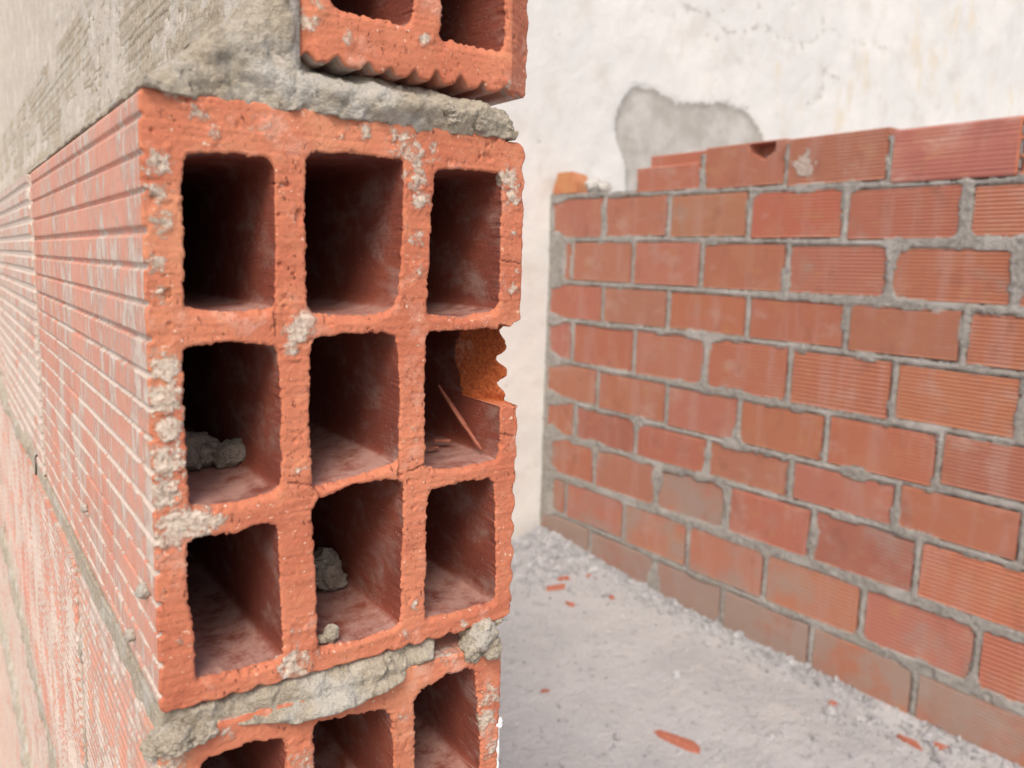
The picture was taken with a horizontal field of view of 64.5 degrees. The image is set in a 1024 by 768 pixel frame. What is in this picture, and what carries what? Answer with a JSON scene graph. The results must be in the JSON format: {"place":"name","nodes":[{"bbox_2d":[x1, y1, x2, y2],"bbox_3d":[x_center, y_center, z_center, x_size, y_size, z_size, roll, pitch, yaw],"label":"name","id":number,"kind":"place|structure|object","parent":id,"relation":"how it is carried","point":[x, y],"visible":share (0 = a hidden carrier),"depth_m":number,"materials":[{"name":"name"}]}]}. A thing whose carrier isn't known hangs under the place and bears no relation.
{"place":"outdoors","nodes":[
{"label":"outdoors","id":0,"kind":"place"},
{"bbox_2d":[495,531,1023,767],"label":"ground","id":1,"kind":"structure","parent":0,"point":[736,705],"depth_m":2.37,"materials":[{"name":"concrete"}]},
{"bbox_2d":[0,0,528,767],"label":"hollow brick wall","id":2,"kind":"structure","parent":1,"relation":"on","point":[282,240],"depth_m":0.33,"materials":[{"name":"brick"}]},
{"bbox_2d":[185,431,245,470],"bbox_3d":[-0.122,0.025,0.322,0.036,0.019,0.019,-3,9,-27],"label":"mortar lump","id":3,"kind":"object","parent":2,"relation":"on","point":[204,449],"visible":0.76,"depth_m":0.32,"materials":[{"name":"grey concrete"}]},
{"bbox_2d":[317,624,339,642],"bbox_3d":[-0.070,0.096,0.311,0.009,0.008,0.006,-4,10,-35],"label":"mortar lump","id":4,"kind":"object","parent":2,"relation":"in","point":[330,634],"visible":1,"depth_m":0.31,"materials":[{"name":"grey concrete"}]},
{"bbox_2d":[313,547,347,590],"bbox_3d":[-0.083,0.082,0.362,0.019,0.020,0.021,-4,10,-35],"label":"mortar lump","id":5,"kind":"object","parent":2,"relation":"on","point":[331,575],"visible":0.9,"depth_m":0.35,"materials":[{"name":"grey concrete"}]},
{"bbox_2d":[433,439,450,441],"bbox_3d":[-0.032,0.025,0.363,0.006,0.002,0.007,-4,10,-35],"label":"clay flake","id":6,"kind":"object","parent":2,"relation":"on","point":[441,440],"visible":1,"depth_m":0.36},
{"bbox_2d":[438,385,481,449],"bbox_3d":[-0.023,0.014,0.358,0.003,0.024,0.035,-4,10,-35],"label":"clay sliver","id":7,"kind":"object","parent":2,"relation":"on","point":[458,415],"visible":1,"depth_m":0.36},
{"bbox_2d":[546,584,565,590],"bbox_3d":[0.172,0.778,3.110,0.089,0.017,0.030,0,9,-10],"label":"brick shard","id":8,"kind":"object","parent":1,"relation":"on","point":[556,587],"visible":1,"depth_m":3.10,"materials":[{"name":"brick"}]},
{"bbox_2d":[557,575,570,580],"bbox_3d":[0.202,0.759,3.169,0.055,0.015,0.018,-1,9,-16],"label":"brick shard","id":9,"kind":"object","parent":1,"relation":"on","point":[561,578],"visible":1,"depth_m":3.17,"materials":[{"name":"brick"}]},
{"bbox_2d":[565,601,574,606],"bbox_3d":[0.214,0.808,2.986,0.021,0.013,0.043,-4,10,-35],"label":"brick shard","id":10,"kind":"object","parent":1,"relation":"on","point":[570,604],"visible":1,"depth_m":2.98,"materials":[{"name":"brick"}]},
{"bbox_2d":[509,524,652,620],"bbox_3d":[-0.038,0.753,3.056,0.917,0.132,0.714,-4,10,-35],"label":"gravel rubble","id":11,"kind":"object","parent":1,"relation":"on","point":[547,544],"visible":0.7,"depth_m":3.29,"materials":[{"name":"grey gravel"}]},
{"bbox_2d":[653,729,699,753],"bbox_3d":[0.439,0.948,2.160,0.149,0.015,0.039,8,11,37],"label":"brick shard","id":12,"kind":"object","parent":1,"relation":"on","point":[686,744],"visible":1,"depth_m":2.15,"materials":[{"name":"brick"}]},
{"bbox_2d":[499,540,949,767],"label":"gravel dust","id":13,"kind":"object","parent":1,"relation":"on","point":[674,675],"visible":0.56,"depth_m":2.40,"materials":[{"name":"grey gravel"}]},
{"bbox_2d":[490,0,1023,539],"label":"whitewashed wall","id":14,"kind":"structure","parent":1,"relation":"on","point":[618,94],"depth_m":3.86,"materials":[{"name":"white paint"}]},
{"bbox_2d":[514,527,1018,767],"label":"gravel rubble","id":15,"kind":"object","parent":1,"relation":"on","point":[929,736],"visible":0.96,"depth_m":2.46,"materials":[{"name":"grey gravel"}]},
{"bbox_2d":[539,115,1023,766],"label":"brick partition","id":16,"kind":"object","parent":1,"relation":"on","point":[783,407],"visible":0.95,"depth_m":2.46,"materials":[{"name":"brick"}]},
{"bbox_2d":[553,171,588,194],"bbox_3d":[0.252,-0.827,3.350,0.090,0.090,0.154,-5,10,-36],"label":"brick fragment","id":17,"kind":"object","parent":16,"relation":"on","point":[572,182],"visible":0.76,"depth_m":3.31,"materials":[{"name":"orange brick"}]},
{"bbox_2d":[585,178,612,192],"bbox_3d":[0.342,-0.786,3.219,0.081,0.066,0.118,-2,9,-24],"label":"lime lump","id":18,"kind":"object","parent":16,"relation":"on","point":[597,185],"visible":0.94,"depth_m":3.21,"materials":[{"name":"white stone"}]},
{"bbox_2d":[828,700,837,705],"bbox_3d":[0.934,0.930,2.361,0.025,0.013,0.015,9,11,41],"label":"brick shard","id":19,"kind":"object","parent":1,"relation":"on","point":[834,703],"visible":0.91,"depth_m":2.36,"materials":[{"name":"brick"}]},
{"bbox_2d":[896,733,923,751],"bbox_3d":[1.070,0.961,2.180,0.017,0.016,0.081,-5,11,-38],"label":"brick shard","id":20,"kind":"object","parent":1,"relation":"on","point":[911,742],"visible":1,"depth_m":2.17,"materials":[{"name":"brick"}]},
{"bbox_2d":[933,741,948,749],"bbox_3d":[1.141,0.963,2.149,0.059,0.014,0.019,9,11,42],"label":"brick shard","id":21,"kind":"object","parent":1,"relation":"on","point":[940,746],"visible":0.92,"depth_m":2.15,"materials":[{"name":"brick"}]}
]}

